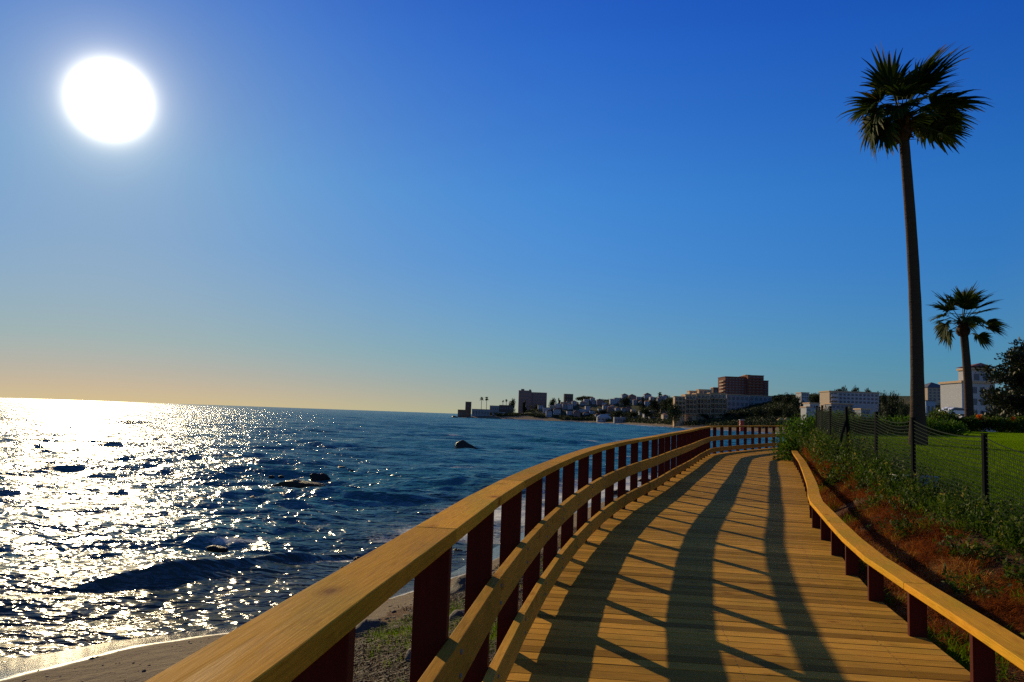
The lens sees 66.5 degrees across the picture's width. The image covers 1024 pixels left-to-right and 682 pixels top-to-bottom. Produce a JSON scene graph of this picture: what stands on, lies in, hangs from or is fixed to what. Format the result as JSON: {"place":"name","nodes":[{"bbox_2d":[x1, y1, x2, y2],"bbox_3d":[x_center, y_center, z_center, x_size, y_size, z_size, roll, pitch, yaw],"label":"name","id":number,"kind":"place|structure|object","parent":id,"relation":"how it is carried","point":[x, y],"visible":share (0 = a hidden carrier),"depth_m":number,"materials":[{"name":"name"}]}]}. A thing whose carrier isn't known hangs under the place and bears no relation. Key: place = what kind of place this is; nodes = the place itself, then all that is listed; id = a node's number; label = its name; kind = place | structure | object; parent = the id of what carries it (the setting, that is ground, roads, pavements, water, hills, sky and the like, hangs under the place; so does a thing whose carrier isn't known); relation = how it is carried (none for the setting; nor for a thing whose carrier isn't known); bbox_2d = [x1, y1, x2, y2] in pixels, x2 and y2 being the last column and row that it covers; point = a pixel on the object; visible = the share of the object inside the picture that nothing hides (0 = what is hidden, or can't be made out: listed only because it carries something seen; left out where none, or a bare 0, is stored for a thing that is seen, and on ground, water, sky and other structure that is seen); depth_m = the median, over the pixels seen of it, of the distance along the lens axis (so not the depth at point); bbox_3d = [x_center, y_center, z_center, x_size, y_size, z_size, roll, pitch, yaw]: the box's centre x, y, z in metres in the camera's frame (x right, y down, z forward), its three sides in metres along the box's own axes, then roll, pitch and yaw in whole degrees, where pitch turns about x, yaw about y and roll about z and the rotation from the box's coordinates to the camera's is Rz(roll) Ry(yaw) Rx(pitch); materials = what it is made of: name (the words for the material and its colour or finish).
{"place":"outdoors","nodes":[
{"label":"outdoors","id":0,"kind":"place"},
{"bbox_2d":[0,397,783,662],"bbox_3d":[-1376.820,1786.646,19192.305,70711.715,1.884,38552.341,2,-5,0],"label":"sea","id":1,"kind":"structure","parent":0,"point":[111,529],"depth_m":35.66,"materials":[{"name":"liquid"}]},
{"bbox_2d":[206,545,227,552],"bbox_3d":[-8.609,6.059,22.786,0.650,0.193,0.315,2,-5,0],"label":"sea rock","id":2,"kind":"object","parent":1,"relation":"in","point":[216,549],"visible":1,"depth_m":22.69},
{"bbox_2d":[272,479,325,487],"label":"sea rock","id":3,"kind":"object","parent":1,"relation":"in","point":[297,483],"visible":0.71,"depth_m":42.49,"materials":[{"name":"stone"}]},
{"bbox_2d":[310,473,329,480],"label":"sea rock","id":4,"kind":"object","parent":1,"relation":"in","point":[318,477],"visible":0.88,"depth_m":47.04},
{"bbox_2d":[455,440,477,448],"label":"sea rock","id":5,"kind":"object","parent":1,"relation":"in","point":[462,444],"visible":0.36,"depth_m":90.62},
{"bbox_2d":[0,415,790,681],"bbox_3d":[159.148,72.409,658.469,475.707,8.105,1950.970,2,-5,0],"label":"beach","id":6,"kind":"structure","parent":0,"point":[54,666],"depth_m":12.32,"materials":[{"name":"sand"}]},
{"bbox_2d":[22,600,412,681],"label":"beach wrack","id":7,"kind":"object","parent":6,"relation":"on","point":[144,670],"visible":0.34,"depth_m":11.50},
{"bbox_2d":[353,540,559,681],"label":"pebbles","id":8,"kind":"object","parent":6,"relation":"on","point":[404,615],"visible":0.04,"depth_m":12.85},
{"bbox_2d":[353,528,575,681],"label":"dry litter","id":9,"kind":"object","parent":6,"relation":"on","point":[387,674],"visible":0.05,"depth_m":9.10,"materials":[{"name":"plant"}]},
{"bbox_2d":[465,402,470,416],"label":"watchtower","id":10,"kind":"structure","parent":6,"relation":"on","point":[468,408],"depth_m":883.51,"materials":[{"name":"stone"}]},
{"bbox_2d":[472,409,489,415],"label":"seaside villa","id":11,"kind":"object","parent":6,"relation":"on","point":[480,412],"visible":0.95,"depth_m":860.09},
{"bbox_2d":[499,405,513,413],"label":"seaside villa","id":12,"kind":"object","parent":6,"relation":"on","point":[506,408],"visible":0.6,"depth_m":906.27,"materials":[{"name":"stone"}]},
{"bbox_2d":[596,414,611,421],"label":"beach hut","id":13,"kind":"object","parent":6,"relation":"on","point":[601,417],"visible":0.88,"depth_m":786.02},
{"bbox_2d":[613,417,625,422],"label":"beach hut","id":14,"kind":"object","parent":6,"relation":"on","point":[618,419],"visible":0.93,"depth_m":739.23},
{"bbox_2d":[667,403,683,426],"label":"palm tree","id":15,"kind":"object","parent":6,"relation":"on","point":[674,413],"visible":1,"depth_m":545.39,"materials":[{"name":"green plant"}]},
{"bbox_2d":[782,404,798,429],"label":"broadleaf tree","id":16,"kind":"object","parent":6,"relation":"on","point":[790,412],"visible":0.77,"depth_m":398.22,"materials":[{"name":"green plant"}]},
{"bbox_2d":[800,402,819,423],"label":"white house","id":17,"kind":"structure","parent":6,"relation":"on","point":[808,407],"depth_m":358.97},
{"bbox_2d":[853,408,871,420],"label":"white cabin","id":18,"kind":"object","parent":6,"relation":"on","point":[863,410],"visible":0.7,"depth_m":299.24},
{"bbox_2d":[876,396,899,420],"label":"broadleaf tree","id":19,"kind":"object","parent":6,"relation":"on","point":[892,409],"visible":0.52,"depth_m":278.44,"materials":[{"name":"green plant"}]},
{"bbox_2d":[896,398,909,420],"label":"broadleaf tree","id":20,"kind":"object","parent":6,"relation":"on","point":[903,409],"visible":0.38,"depth_m":248.68,"materials":[{"name":"green plant"}]},
{"bbox_2d":[925,400,935,415],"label":"villa","id":21,"kind":"object","parent":6,"relation":"on","point":[929,404],"visible":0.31,"depth_m":299.57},
{"bbox_2d":[938,363,996,431],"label":"building","id":22,"kind":"structure","parent":6,"relation":"on","point":[951,393],"depth_m":182.24,"materials":[{"name":"concrete"}]},
{"bbox_2d":[0,0,1023,413],"label":"sky","id":23,"kind":"structure","parent":0,"point":[427,206],"materials":[{"name":"blue"}]},
{"bbox_2d":[354,445,1023,681],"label":"earth bank","id":24,"kind":"structure","parent":0,"point":[400,612],"depth_m":9.07,"materials":[{"name":"plant"}]},
{"bbox_2d":[355,619,388,637],"bbox_3d":[-2.095,4.277,11.557,0.613,0.281,0.383,4,-6,-20],"label":"boulder","id":25,"kind":"object","parent":24,"relation":"on","point":[365,624],"visible":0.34,"depth_m":11.51,"materials":[{"name":"stone"}]},
{"bbox_2d":[404,648,410,663],"bbox_3d":[-0.941,3.364,8.314,0.403,0.248,0.323,2,-5,0],"label":"boulder","id":26,"kind":"object","parent":24,"relation":"on","point":[408,656],"visible":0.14,"depth_m":8.24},
{"bbox_2d":[449,609,463,624],"bbox_3d":[-0.649,3.700,10.393,0.410,0.248,0.318,2,-5,0],"label":"boulder","id":27,"kind":"object","parent":24,"relation":"on","point":[459,613],"visible":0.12,"depth_m":10.32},
{"bbox_2d":[450,574,465,595],"bbox_3d":[-0.885,4.660,14.802,0.701,0.436,0.822,2,-5,0],"label":"boulder","id":28,"kind":"object","parent":24,"relation":"on","point":[457,586],"visible":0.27,"depth_m":14.71,"materials":[{"name":"stone"}]},
{"bbox_2d":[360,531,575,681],"bbox_3d":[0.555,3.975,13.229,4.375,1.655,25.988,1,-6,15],"label":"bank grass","id":29,"kind":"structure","parent":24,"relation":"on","point":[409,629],"depth_m":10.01,"materials":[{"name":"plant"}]},
{"bbox_2d":[506,447,969,681],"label":"boardwalk","id":30,"kind":"structure","parent":24,"relation":"on","point":[723,567],"depth_m":6.97,"materials":[{"name":"brown wood"}]},
{"bbox_2d":[145,425,801,681],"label":"guard railing","id":31,"kind":"object","parent":30,"relation":"attached to","point":[307,634],"visible":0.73,"depth_m":3.46,"materials":[{"name":"wood"}]},
{"bbox_2d":[792,450,1023,681],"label":"kerb railing","id":32,"kind":"object","parent":30,"relation":"attached to","point":[988,637],"visible":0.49,"depth_m":6.09,"materials":[{"name":"brown wood"}]},
{"bbox_2d":[797,427,856,455],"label":"shrub","id":33,"kind":"object","parent":24,"relation":"on","point":[818,442],"visible":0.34,"depth_m":20.86,"materials":[{"name":"green plant"}]},
{"bbox_2d":[816,473,845,488],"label":"shrub","id":34,"kind":"object","parent":24,"relation":"on","point":[834,480],"visible":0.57,"depth_m":17.01,"materials":[{"name":"green plant"}]},
{"bbox_2d":[793,427,868,452],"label":"shrub","id":35,"kind":"object","parent":24,"relation":"on","point":[820,440],"visible":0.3,"depth_m":21.45,"materials":[{"name":"green plant"}]},
{"bbox_2d":[818,461,855,480],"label":"shrub","id":36,"kind":"object","parent":24,"relation":"on","point":[831,471],"visible":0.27,"depth_m":17.18,"materials":[{"name":"green plant"}]},
{"bbox_2d":[807,428,866,455],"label":"shrub","id":37,"kind":"object","parent":24,"relation":"on","point":[829,439],"visible":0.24,"depth_m":20.49,"materials":[{"name":"green plant"}]},
{"bbox_2d":[809,436,867,455],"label":"shrub","id":38,"kind":"object","parent":24,"relation":"on","point":[829,444],"visible":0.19,"depth_m":19.79,"materials":[{"name":"green plant"}]},
{"bbox_2d":[813,438,870,460],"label":"shrub","id":39,"kind":"object","parent":24,"relation":"on","point":[821,448],"visible":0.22,"depth_m":19.38,"materials":[{"name":"green plant"}]},
{"bbox_2d":[825,440,866,463],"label":"shrub","id":40,"kind":"object","parent":24,"relation":"on","point":[838,454],"visible":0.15,"depth_m":18.39,"materials":[{"name":"green plant"}]},
{"bbox_2d":[812,432,882,464],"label":"shrub","id":41,"kind":"object","parent":24,"relation":"on","point":[842,447],"visible":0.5,"depth_m":17.90,"materials":[{"name":"green plant"}]},
{"bbox_2d":[810,433,890,461],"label":"shrub","id":42,"kind":"object","parent":24,"relation":"on","point":[832,448],"visible":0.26,"depth_m":19.18,"materials":[{"name":"green plant"}]},
{"bbox_2d":[814,440,903,463],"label":"shrub","id":43,"kind":"object","parent":24,"relation":"on","point":[840,452],"visible":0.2,"depth_m":18.76,"materials":[{"name":"green plant"}]},
{"bbox_2d":[822,440,898,479],"bbox_3d":[7.346,2.496,16.369,1.570,0.900,1.460,-2,-7,37],"label":"shrub","id":44,"kind":"object","parent":24,"relation":"on","point":[843,468],"visible":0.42,"depth_m":16.31,"materials":[{"name":"green plant"}]},
{"bbox_2d":[838,451,884,472],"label":"shrub","id":45,"kind":"object","parent":24,"relation":"on","point":[864,455],"visible":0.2,"depth_m":16.65,"materials":[{"name":"green plant"}]},
{"bbox_2d":[828,443,909,477],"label":"shrub","id":46,"kind":"object","parent":24,"relation":"on","point":[856,458],"visible":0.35,"depth_m":16.03,"materials":[{"name":"green plant"}]},
{"bbox_2d":[845,468,892,490],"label":"shrub","id":47,"kind":"object","parent":24,"relation":"on","point":[859,485],"visible":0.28,"depth_m":14.69,"materials":[{"name":"green plant"}]},
{"bbox_2d":[766,410,974,460],"bbox_3d":[14.625,4.225,32.838,11.570,2.680,3.406,5,-6,-28],"label":"hedge","id":48,"kind":"object","parent":24,"relation":"on","point":[788,446],"visible":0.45,"depth_m":32.90,"materials":[{"name":"green plant"}]},
{"bbox_2d":[854,489,900,511],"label":"shrub","id":49,"kind":"object","parent":24,"relation":"on","point":[877,498],"visible":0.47,"depth_m":12.95,"materials":[{"name":"green plant"}]},
{"bbox_2d":[835,451,935,493],"bbox_3d":[6.835,2.352,13.787,1.933,0.720,1.467,7,-7,-42],"label":"shrub","id":50,"kind":"object","parent":24,"relation":"on","point":[889,467],"visible":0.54,"depth_m":13.68,"materials":[{"name":"green plant"}]},
{"bbox_2d":[845,459,926,490],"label":"shrub","id":51,"kind":"object","parent":24,"relation":"on","point":[878,479],"visible":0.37,"depth_m":14.01,"materials":[{"name":"green plant"}]},
{"bbox_2d":[847,444,929,478],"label":"shrub","id":52,"kind":"object","parent":24,"relation":"on","point":[876,460],"visible":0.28,"depth_m":15.33,"materials":[{"name":"green plant"}]},
{"bbox_2d":[858,458,927,483],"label":"shrub","id":53,"kind":"object","parent":24,"relation":"on","point":[863,475],"visible":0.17,"depth_m":14.46,"materials":[{"name":"green plant"}]},
{"bbox_2d":[862,457,930,476],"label":"shrub","id":54,"kind":"object","parent":24,"relation":"on","point":[883,464],"visible":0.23,"depth_m":15.12,"materials":[{"name":"green plant"}]},
{"bbox_2d":[798,434,1023,681],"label":"green grass","id":55,"kind":"structure","parent":24,"relation":"on","point":[952,651],"depth_m":8.24,"materials":[{"name":"plant"}]},
{"bbox_2d":[883,487,941,513],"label":"shrub","id":56,"kind":"object","parent":24,"relation":"on","point":[893,504],"visible":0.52,"depth_m":11.90,"materials":[{"name":"green plant"}]},
{"bbox_2d":[864,510,962,537],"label":"shrub","id":57,"kind":"object","parent":24,"relation":"on","point":[899,523],"visible":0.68,"depth_m":10.73,"materials":[{"name":"green plant"}]},
{"bbox_2d":[862,463,968,494],"bbox_3d":[6.907,2.415,13.460,1.380,0.596,1.260,4,-6,-15],"label":"shrub","id":58,"kind":"object","parent":24,"relation":"on","point":[879,487],"visible":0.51,"depth_m":13.51,"materials":[{"name":"green plant"}]},
{"bbox_2d":[816,405,1023,537],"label":"fence","id":59,"kind":"object","parent":24,"relation":"on","point":[984,454],"visible":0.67,"depth_m":12.74,"materials":[{"name":"metal"}]},
{"bbox_2d":[875,469,964,500],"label":"shrub","id":60,"kind":"object","parent":24,"relation":"on","point":[926,486],"visible":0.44,"depth_m":12.51,"materials":[{"name":"green plant"}]},
{"bbox_2d":[881,465,974,506],"bbox_3d":[6.472,2.301,12.183,1.325,0.636,1.372,-3,-7,43],"label":"shrub","id":61,"kind":"object","parent":24,"relation":"on","point":[914,489],"visible":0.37,"depth_m":12.22,"materials":[{"name":"green plant"}]},
{"bbox_2d":[895,478,972,508],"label":"shrub","id":62,"kind":"object","parent":24,"relation":"on","point":[926,491],"visible":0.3,"depth_m":12.19,"materials":[{"name":"green plant"}]},
{"bbox_2d":[905,483,994,515],"bbox_3d":[6.469,2.359,11.557,1.167,0.556,1.337,-1,-6,30],"label":"shrub","id":63,"kind":"object","parent":24,"relation":"on","point":[929,499],"visible":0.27,"depth_m":11.35,"materials":[{"name":"green plant"}]},
{"bbox_2d":[886,484,1018,526],"bbox_3d":[6.252,2.280,10.806,1.906,0.580,1.366,-1,-6,29],"label":"shrub","id":64,"kind":"object","parent":24,"relation":"on","point":[954,496],"visible":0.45,"depth_m":10.68,"materials":[{"name":"green plant"}]},
{"bbox_2d":[916,490,1023,544],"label":"shrub","id":65,"kind":"object","parent":24,"relation":"on","point":[977,523],"visible":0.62,"depth_m":9.68,"materials":[{"name":"green plant"}]},
{"bbox_2d":[917,492,1023,534],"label":"shrub","id":66,"kind":"object","parent":24,"relation":"on","point":[953,510],"visible":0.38,"depth_m":10.14,"materials":[{"name":"green plant"}]},
{"bbox_2d":[933,531,1010,567],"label":"shrub","id":67,"kind":"object","parent":24,"relation":"on","point":[962,550],"visible":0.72,"depth_m":8.99,"materials":[{"name":"green plant"}]},
{"bbox_2d":[930,489,1023,531],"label":"shrub","id":68,"kind":"object","parent":24,"relation":"on","point":[961,507],"visible":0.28,"depth_m":10.37,"materials":[{"name":"green plant"}]},
{"bbox_2d":[937,563,1021,603],"bbox_3d":[4.853,2.563,8.023,0.937,0.425,0.861,4,-6,-18],"label":"shrub","id":69,"kind":"object","parent":24,"relation":"on","point":[955,588],"visible":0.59,"depth_m":8.07,"materials":[{"name":"green plant"}]},
{"bbox_2d":[966,500,1023,554],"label":"shrub","id":70,"kind":"object","parent":24,"relation":"on","point":[996,518],"visible":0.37,"depth_m":9.34,"materials":[{"name":"green plant"}]},
{"bbox_2d":[968,507,1023,548],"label":"shrub","id":71,"kind":"object","parent":24,"relation":"on","point":[1006,520],"visible":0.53,"depth_m":9.18,"materials":[{"name":"green plant"}]},
{"bbox_2d":[987,506,1023,562],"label":"shrub","id":72,"kind":"object","parent":24,"relation":"on","point":[1010,537],"visible":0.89,"depth_m":8.64,"materials":[{"name":"green plant"}]},
{"bbox_2d":[998,556,1023,589],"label":"shrub","id":73,"kind":"object","parent":24,"relation":"on","point":[1008,571],"visible":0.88,"depth_m":8.11,"materials":[{"name":"green plant"}]},
{"bbox_2d":[1002,522,1023,586],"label":"shrub","id":74,"kind":"object","parent":24,"relation":"on","point":[1016,565],"visible":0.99,"depth_m":7.69,"materials":[{"name":"green plant"}]},
{"bbox_2d":[491,396,938,423],"bbox_3d":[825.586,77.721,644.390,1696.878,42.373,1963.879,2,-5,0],"label":"hillside","id":75,"kind":"structure","parent":0,"point":[594,407],"depth_m":874.14,"materials":[{"name":"plant"}]},
{"bbox_2d":[518,389,546,412],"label":"apartment block","id":76,"kind":"structure","parent":75,"relation":"on","point":[530,397],"depth_m":981.10,"materials":[{"name":"concrete"}]},
{"bbox_2d":[563,394,572,402],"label":"apartment block","id":77,"kind":"structure","parent":75,"relation":"on","point":[568,397],"depth_m":962.81,"materials":[{"name":"stone"}]},
{"bbox_2d":[618,395,630,406],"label":"broadleaf tree","id":78,"kind":"object","parent":75,"relation":"on","point":[626,400],"visible":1,"depth_m":848.19,"materials":[{"name":"green plant"}]},
{"bbox_2d":[638,407,657,418],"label":"broadleaf tree","id":79,"kind":"object","parent":75,"relation":"on","point":[646,412],"visible":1,"depth_m":715.45,"materials":[{"name":"green plant"}]},
{"bbox_2d":[649,397,663,415],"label":"broadleaf tree","id":80,"kind":"object","parent":75,"relation":"on","point":[653,405],"visible":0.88,"depth_m":734.87,"materials":[{"name":"green plant"}]},
{"bbox_2d":[658,397,669,413],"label":"broadleaf tree","id":81,"kind":"object","parent":75,"relation":"on","point":[663,408],"visible":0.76,"depth_m":710.51,"materials":[{"name":"green plant"}]},
{"bbox_2d":[673,387,772,425],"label":"resort building","id":82,"kind":"structure","parent":75,"relation":"on","point":[693,405],"depth_m":577.82,"materials":[{"name":"stone"}]},
{"bbox_2d":[718,375,767,395],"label":"hotel tower","id":83,"kind":"structure","parent":75,"relation":"on","point":[749,385],"depth_m":679.45,"materials":[{"name":"brick"}]},
{"bbox_2d":[490,393,1013,431],"bbox_3d":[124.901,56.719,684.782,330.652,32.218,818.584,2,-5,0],"label":"scrub","id":84,"kind":"object","parent":75,"relation":"on","point":[752,418],"visible":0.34,"depth_m":586.27,"materials":[{"name":"plant"}]},
{"bbox_2d":[752,408,768,416],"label":"broadleaf tree","id":85,"kind":"object","parent":75,"relation":"on","point":[758,412],"visible":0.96,"depth_m":517.15,"materials":[{"name":"green plant"}]},
{"bbox_2d":[767,406,782,421],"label":"broadleaf tree","id":86,"kind":"object","parent":75,"relation":"on","point":[777,412],"visible":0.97,"depth_m":477.47,"materials":[{"name":"green plant"}]},
{"bbox_2d":[779,392,794,404],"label":"broadleaf tree","id":87,"kind":"object","parent":75,"relation":"on","point":[789,398],"visible":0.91,"depth_m":538.66,"materials":[{"name":"green plant"}]},
{"bbox_2d":[790,394,803,417],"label":"broadleaf tree","id":88,"kind":"object","parent":75,"relation":"on","point":[797,405],"visible":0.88,"depth_m":478.27,"materials":[{"name":"green plant"}]},
{"bbox_2d":[796,392,809,404],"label":"white house","id":89,"kind":"structure","parent":75,"relation":"on","point":[804,396],"depth_m":519.50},
{"bbox_2d":[807,392,819,402],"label":"broadleaf tree","id":90,"kind":"object","parent":75,"relation":"on","point":[815,399],"visible":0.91,"depth_m":498.68,"materials":[{"name":"green plant"}]},
{"bbox_2d":[819,391,879,415],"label":"white apartments","id":91,"kind":"structure","parent":75,"relation":"on","point":[838,400],"depth_m":383.43,"materials":[{"name":"paint"}]},
{"bbox_2d":[880,390,892,412],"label":"broadleaf tree","id":92,"kind":"object","parent":75,"relation":"on","point":[883,399],"visible":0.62,"depth_m":419.26,"materials":[{"name":"green plant"}]},
{"bbox_2d":[888,390,904,419],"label":"broadleaf tree","id":93,"kind":"object","parent":75,"relation":"on","point":[895,397],"visible":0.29,"depth_m":399.14,"materials":[{"name":"green plant"}]},
{"bbox_2d":[925,382,940,405],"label":"villa","id":94,"kind":"object","parent":75,"relation":"on","point":[932,391],"visible":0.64,"depth_m":350.07,"materials":[{"name":"paint"}]},
{"bbox_2d":[944,407,963,415],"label":"parked car","id":95,"kind":"object","parent":75,"relation":"on","point":[960,411],"visible":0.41,"depth_m":140.86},
{"bbox_2d":[838,431,1023,540],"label":"lawn","id":96,"kind":"structure","parent":0,"point":[1004,436],"depth_m":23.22,"materials":[{"name":"plant"}]},
{"bbox_2d":[836,41,993,445],"bbox_3d":[12.897,-3.105,25.144,4.466,13.425,3.463,2,-5,0],"label":"palm tree","id":97,"kind":"object","parent":96,"relation":"on","point":[944,119],"visible":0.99,"depth_m":25.07,"materials":[{"name":"green plant"}]},
{"bbox_2d":[926,411,950,420],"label":"round bush","id":98,"kind":"object","parent":96,"relation":"on","point":[933,415],"visible":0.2,"depth_m":39.49,"materials":[{"name":"green plant"}]},
{"bbox_2d":[926,407,958,422],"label":"round bush","id":99,"kind":"object","parent":96,"relation":"on","point":[946,412],"visible":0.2,"depth_m":43.30,"materials":[{"name":"green plant"}]},
{"bbox_2d":[958,415,981,430],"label":"round bush","id":100,"kind":"object","parent":96,"relation":"on","point":[972,423],"visible":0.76,"depth_m":42.23,"materials":[{"name":"green plant"}]},
{"bbox_2d":[929,280,1011,430],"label":"palm tree","id":101,"kind":"object","parent":96,"relation":"on","point":[968,300],"visible":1,"depth_m":44.71,"materials":[{"name":"green plant"}]},
{"bbox_2d":[971,414,1002,431],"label":"round bush","id":102,"kind":"object","parent":96,"relation":"on","point":[982,426],"visible":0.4,"depth_m":42.83,"materials":[{"name":"green plant"}]},
{"bbox_2d":[975,337,1023,432],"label":"broadleaf tree","id":103,"kind":"object","parent":96,"relation":"on","point":[1009,399],"visible":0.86,"depth_m":49.69,"materials":[{"name":"green plant"}]},
{"bbox_2d":[983,414,1023,432],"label":"round bush","id":104,"kind":"object","parent":96,"relation":"on","point":[1004,422],"visible":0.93,"depth_m":42.53,"materials":[{"name":"green plant"}]},
{"bbox_2d":[992,416,1023,432],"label":"round bush","id":105,"kind":"object","parent":96,"relation":"on","point":[1016,420],"visible":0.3,"depth_m":43.19,"materials":[{"name":"green plant"}]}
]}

